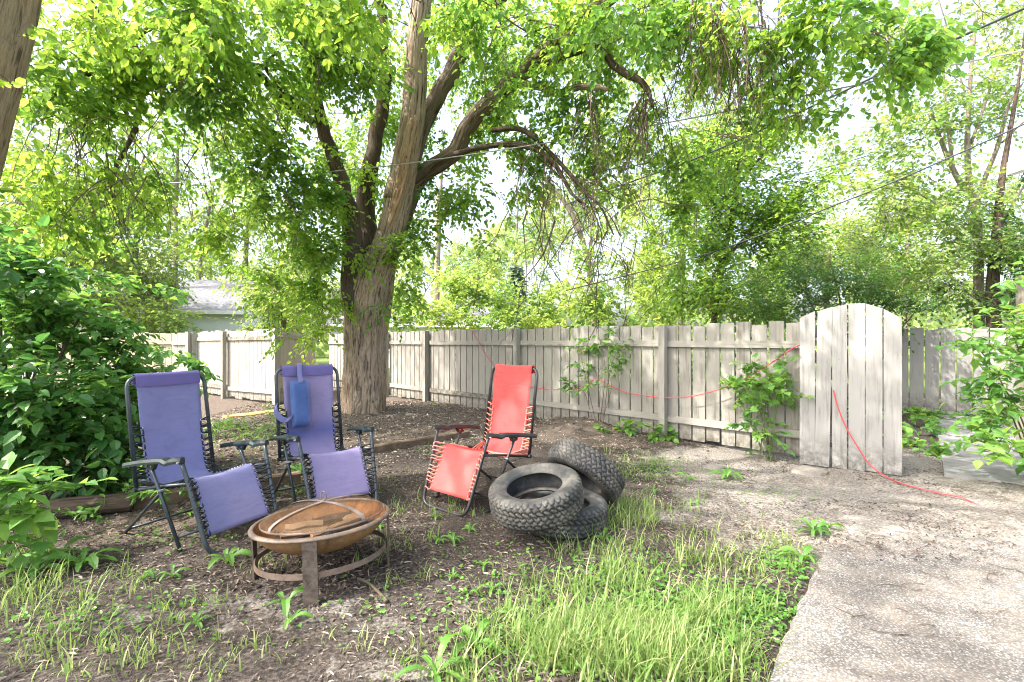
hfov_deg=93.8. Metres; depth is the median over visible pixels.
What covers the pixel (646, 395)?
power cord
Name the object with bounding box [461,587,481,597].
seedling
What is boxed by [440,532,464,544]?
seedling
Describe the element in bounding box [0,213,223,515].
shrub
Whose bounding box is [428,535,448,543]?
seedling
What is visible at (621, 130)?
overhead cable
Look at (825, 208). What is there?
overhead cable
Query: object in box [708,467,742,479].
broadleaf weed
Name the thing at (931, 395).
board fence
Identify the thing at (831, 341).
garden gate
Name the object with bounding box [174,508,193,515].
broadleaf weed
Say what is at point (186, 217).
leafy tree
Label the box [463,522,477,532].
seedling
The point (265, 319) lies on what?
leafy tree
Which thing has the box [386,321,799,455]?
board fence
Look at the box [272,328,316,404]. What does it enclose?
fence return
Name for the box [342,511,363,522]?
firewood
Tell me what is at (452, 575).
seedling
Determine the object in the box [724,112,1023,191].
overhead cable
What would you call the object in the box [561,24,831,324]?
leafy tree
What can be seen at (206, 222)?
leafy tree
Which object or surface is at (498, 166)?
sky
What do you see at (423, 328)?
house
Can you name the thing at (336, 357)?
board fence
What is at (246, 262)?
leafy tree
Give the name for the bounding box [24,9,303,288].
leafy tree
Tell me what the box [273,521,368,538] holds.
ash
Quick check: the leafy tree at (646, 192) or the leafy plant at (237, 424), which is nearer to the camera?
the leafy plant at (237, 424)
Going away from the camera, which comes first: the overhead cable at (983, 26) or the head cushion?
the head cushion
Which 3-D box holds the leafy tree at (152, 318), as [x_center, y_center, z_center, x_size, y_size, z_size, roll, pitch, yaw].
[-14.821,-2.579,17.674,8.690,8.958,6.223,0,0,0]
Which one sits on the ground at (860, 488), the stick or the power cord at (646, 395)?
the stick
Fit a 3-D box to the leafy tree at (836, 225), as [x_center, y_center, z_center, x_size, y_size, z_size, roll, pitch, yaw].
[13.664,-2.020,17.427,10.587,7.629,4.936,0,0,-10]
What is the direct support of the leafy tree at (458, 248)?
on the ground at (860, 488)
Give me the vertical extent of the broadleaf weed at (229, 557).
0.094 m
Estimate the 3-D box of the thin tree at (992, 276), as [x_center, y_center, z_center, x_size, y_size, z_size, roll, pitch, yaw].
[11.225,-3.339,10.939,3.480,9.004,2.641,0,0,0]
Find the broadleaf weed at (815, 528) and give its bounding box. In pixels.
[791,518,831,535]
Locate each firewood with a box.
[280,526,327,538]
[285,520,322,531]
[310,517,355,536]
[312,511,350,523]
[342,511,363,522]
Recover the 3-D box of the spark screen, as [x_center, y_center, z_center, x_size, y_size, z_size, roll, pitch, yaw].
[-1.109,0.956,2.825,0.685,0.142,0.685,-4,-4,8]
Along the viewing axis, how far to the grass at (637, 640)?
2.17 m
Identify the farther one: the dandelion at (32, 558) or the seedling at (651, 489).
the seedling at (651, 489)
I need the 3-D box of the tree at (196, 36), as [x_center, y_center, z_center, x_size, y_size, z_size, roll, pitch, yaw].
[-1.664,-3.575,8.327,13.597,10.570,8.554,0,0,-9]
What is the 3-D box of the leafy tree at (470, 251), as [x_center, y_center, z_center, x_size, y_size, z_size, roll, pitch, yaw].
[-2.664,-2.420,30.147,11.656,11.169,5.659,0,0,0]
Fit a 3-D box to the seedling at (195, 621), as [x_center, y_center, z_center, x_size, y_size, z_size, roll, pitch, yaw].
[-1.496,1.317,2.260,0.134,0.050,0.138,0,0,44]
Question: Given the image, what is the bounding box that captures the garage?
[144,279,281,358]
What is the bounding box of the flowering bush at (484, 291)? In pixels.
[388,255,565,361]
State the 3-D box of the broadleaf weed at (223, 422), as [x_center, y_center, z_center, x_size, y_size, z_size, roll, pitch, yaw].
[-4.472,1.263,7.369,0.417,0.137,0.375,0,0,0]
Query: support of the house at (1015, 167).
on the ground at (860, 488)
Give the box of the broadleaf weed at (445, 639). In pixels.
[393,633,472,681]
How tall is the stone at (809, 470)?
0.121 m
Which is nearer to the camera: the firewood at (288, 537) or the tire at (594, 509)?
the firewood at (288, 537)
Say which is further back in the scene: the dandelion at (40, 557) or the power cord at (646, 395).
the power cord at (646, 395)
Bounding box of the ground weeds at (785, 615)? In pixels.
[0,414,844,681]
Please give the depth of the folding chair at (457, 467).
4.26 m
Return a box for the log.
[36,493,136,519]
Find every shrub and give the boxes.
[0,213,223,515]
[700,224,951,398]
[934,256,1023,474]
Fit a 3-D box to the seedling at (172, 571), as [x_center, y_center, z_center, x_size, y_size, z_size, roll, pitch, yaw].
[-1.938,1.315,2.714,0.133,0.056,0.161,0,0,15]
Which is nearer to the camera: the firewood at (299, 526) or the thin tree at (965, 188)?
the firewood at (299, 526)
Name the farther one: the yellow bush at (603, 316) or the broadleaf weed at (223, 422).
the yellow bush at (603, 316)
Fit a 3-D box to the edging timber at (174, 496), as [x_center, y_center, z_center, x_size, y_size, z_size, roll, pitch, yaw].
[-2.550,1.325,4.240,1.256,0.176,0.112,0,0,-37]
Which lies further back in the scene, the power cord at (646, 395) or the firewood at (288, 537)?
the power cord at (646, 395)
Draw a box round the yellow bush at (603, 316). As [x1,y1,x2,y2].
[532,195,694,356]
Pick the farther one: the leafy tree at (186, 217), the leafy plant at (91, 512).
the leafy tree at (186, 217)
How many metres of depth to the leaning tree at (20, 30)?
3.53 m
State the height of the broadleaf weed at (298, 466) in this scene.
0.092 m
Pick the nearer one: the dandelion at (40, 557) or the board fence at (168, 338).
the dandelion at (40, 557)
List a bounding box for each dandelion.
[0,548,34,572]
[0,548,71,583]
[32,536,94,568]
[41,547,124,571]
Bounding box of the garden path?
[769,515,1023,681]
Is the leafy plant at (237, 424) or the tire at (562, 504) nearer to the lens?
the tire at (562, 504)
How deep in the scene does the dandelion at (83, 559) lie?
2.84 m
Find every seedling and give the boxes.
[0,451,117,572]
[127,568,161,582]
[157,563,191,580]
[177,608,213,631]
[428,507,446,520]
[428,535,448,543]
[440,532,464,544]
[444,567,460,579]
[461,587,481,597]
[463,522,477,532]
[477,558,493,570]
[477,582,506,596]
[500,606,522,616]
[643,486,660,492]
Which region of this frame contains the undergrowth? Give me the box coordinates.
[485,319,816,418]
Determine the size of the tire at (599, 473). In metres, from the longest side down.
0.650 x 0.650 x 0.208 m
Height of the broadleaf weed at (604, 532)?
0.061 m
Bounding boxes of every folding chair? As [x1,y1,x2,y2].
[122,370,277,554]
[269,364,377,505]
[423,364,537,516]
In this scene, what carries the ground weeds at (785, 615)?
on the ground at (860, 488)
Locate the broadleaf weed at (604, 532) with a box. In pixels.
[592,528,613,541]
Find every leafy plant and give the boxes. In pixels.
[12,459,199,536]
[203,398,285,457]
[593,418,679,442]
[847,402,1015,459]
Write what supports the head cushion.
hanging from the folding chair at (340, 470)
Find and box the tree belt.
[65,222,1018,360]
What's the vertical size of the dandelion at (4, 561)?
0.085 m
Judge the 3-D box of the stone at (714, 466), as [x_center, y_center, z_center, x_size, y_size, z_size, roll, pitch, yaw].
[2.153,1.353,5.095,0.255,0.090,0.182,0,0,0]
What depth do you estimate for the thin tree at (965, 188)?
11.18 m
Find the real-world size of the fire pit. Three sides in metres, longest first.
0.768 x 0.764 x 0.365 m
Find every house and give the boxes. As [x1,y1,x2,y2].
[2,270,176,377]
[321,304,520,367]
[1007,157,1023,174]
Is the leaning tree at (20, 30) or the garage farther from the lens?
the garage
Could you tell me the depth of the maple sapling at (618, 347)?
7.10 m
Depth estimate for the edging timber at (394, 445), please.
6.13 m
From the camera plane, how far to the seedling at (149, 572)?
2.69 m
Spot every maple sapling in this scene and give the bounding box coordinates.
[557,323,633,423]
[714,346,815,461]
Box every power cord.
[471,329,799,397]
[833,390,979,505]
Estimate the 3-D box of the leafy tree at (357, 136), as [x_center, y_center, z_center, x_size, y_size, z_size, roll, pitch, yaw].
[-3.557,-6.762,23.913,13.798,18.591,6.237,0,0,0]
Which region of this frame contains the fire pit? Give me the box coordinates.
[248,500,389,606]
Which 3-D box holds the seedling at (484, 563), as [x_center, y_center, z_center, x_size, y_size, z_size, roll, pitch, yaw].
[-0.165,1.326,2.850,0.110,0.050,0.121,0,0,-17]
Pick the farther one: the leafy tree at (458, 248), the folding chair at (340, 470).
the leafy tree at (458, 248)
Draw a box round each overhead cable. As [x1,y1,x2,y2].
[2,49,1023,185]
[566,7,1023,204]
[566,124,1023,290]
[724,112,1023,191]
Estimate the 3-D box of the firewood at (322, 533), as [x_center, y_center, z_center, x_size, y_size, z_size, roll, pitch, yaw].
[-1.014,1.060,2.736,0.030,0.032,0.302,0,0,30]
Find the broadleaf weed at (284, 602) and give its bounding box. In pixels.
[265,585,302,616]
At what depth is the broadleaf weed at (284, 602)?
2.40 m
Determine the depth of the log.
3.68 m
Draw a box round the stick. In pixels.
[357,577,387,602]
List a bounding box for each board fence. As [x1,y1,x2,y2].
[47,332,176,386]
[171,332,190,371]
[191,329,271,401]
[328,333,343,387]
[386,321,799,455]
[882,328,1015,415]
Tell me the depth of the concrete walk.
5.20 m
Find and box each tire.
[488,463,583,532]
[520,489,607,540]
[546,438,624,504]
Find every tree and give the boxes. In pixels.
[0,0,137,242]
[0,0,1023,414]
[0,84,159,377]
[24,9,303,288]
[34,151,218,341]
[123,166,273,279]
[141,188,259,279]
[171,176,310,291]
[214,214,343,354]
[314,6,569,331]
[376,171,640,281]
[394,221,561,303]
[502,97,690,326]
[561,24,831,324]
[619,79,859,339]
[750,174,1023,327]
[769,156,1023,328]
[792,0,1023,328]
[910,31,1023,388]
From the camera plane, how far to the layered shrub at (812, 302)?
8.57 m
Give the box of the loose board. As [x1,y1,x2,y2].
[222,410,283,418]
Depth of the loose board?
8.56 m
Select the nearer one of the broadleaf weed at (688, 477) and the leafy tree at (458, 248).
the broadleaf weed at (688, 477)
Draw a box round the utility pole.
[434,194,438,304]
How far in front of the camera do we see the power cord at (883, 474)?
4.74 m
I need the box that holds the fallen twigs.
[0,421,1023,681]
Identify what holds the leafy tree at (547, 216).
on the ground at (860, 488)
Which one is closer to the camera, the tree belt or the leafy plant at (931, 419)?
the leafy plant at (931, 419)
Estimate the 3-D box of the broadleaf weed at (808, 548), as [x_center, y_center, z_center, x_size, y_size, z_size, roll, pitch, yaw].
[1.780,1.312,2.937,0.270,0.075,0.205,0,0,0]
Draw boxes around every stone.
[701,463,724,469]
[791,465,828,475]
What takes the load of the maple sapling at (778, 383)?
on the ground at (860, 488)
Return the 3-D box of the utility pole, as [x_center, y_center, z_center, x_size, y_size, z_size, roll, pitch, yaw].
[-4.089,-3.332,26.000,0.320,9.763,0.320,0,0,0]
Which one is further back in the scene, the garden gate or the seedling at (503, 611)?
the garden gate
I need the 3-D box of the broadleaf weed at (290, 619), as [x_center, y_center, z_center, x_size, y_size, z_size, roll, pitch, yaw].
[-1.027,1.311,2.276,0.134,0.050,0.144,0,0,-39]
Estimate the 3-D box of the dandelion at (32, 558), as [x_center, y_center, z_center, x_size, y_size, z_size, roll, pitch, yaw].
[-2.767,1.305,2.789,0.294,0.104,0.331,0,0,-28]
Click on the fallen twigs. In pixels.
(798, 551)
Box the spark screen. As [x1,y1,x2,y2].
[259,491,383,535]
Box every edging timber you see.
[134,470,300,509]
[364,430,469,454]
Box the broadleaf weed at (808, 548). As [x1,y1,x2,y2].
[777,545,820,563]
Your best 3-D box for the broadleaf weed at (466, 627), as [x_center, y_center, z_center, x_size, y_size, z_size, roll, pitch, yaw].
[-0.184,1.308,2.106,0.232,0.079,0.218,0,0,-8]
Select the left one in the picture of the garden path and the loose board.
the loose board
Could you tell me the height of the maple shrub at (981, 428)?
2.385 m
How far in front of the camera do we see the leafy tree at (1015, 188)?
29.38 m
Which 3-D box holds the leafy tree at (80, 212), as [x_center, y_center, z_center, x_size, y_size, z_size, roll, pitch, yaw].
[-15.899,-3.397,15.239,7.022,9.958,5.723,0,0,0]
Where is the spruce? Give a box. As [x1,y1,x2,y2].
[485,265,552,369]
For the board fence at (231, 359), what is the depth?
10.93 m
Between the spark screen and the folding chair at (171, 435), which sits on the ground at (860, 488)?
the folding chair at (171, 435)
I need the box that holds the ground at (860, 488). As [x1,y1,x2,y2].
[0,342,1023,681]
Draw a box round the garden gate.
[800,303,901,475]
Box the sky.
[0,0,1023,341]
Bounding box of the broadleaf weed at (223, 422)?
[212,418,239,425]
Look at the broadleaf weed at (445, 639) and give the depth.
1.94 m
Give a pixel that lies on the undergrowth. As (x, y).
(580, 322)
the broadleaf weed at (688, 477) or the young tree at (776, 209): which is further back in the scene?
the young tree at (776, 209)
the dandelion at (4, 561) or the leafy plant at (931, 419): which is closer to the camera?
the dandelion at (4, 561)
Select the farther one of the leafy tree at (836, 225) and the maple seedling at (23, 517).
the leafy tree at (836, 225)
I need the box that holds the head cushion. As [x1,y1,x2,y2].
[274,363,311,427]
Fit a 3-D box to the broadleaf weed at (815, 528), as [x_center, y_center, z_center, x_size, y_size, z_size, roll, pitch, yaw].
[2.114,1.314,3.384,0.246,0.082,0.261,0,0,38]
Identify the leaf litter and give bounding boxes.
[0,399,1023,681]
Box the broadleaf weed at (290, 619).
[284,608,313,628]
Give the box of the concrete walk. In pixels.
[937,414,1023,484]
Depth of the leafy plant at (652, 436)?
6.48 m
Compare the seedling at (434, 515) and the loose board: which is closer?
the seedling at (434, 515)
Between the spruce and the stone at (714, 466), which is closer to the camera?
the stone at (714, 466)
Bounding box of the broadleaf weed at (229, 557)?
[202,547,250,568]
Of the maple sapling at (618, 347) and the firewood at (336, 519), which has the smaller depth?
the firewood at (336, 519)
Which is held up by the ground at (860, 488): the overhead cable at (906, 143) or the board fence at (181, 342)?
the board fence at (181, 342)
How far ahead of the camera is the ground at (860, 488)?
3.06 m
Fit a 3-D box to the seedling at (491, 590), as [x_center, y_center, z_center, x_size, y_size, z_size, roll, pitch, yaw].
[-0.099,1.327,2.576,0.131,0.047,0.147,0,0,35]
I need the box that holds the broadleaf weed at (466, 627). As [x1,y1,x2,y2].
[450,619,495,657]
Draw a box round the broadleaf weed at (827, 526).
[819,518,845,530]
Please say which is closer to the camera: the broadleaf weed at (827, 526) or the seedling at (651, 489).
the broadleaf weed at (827, 526)
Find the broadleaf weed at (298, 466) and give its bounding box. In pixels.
[281,463,310,473]
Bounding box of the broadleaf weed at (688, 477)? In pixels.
[675,472,699,480]
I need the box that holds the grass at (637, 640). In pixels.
[0,412,829,681]
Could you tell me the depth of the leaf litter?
3.01 m
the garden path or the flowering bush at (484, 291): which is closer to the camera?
the garden path

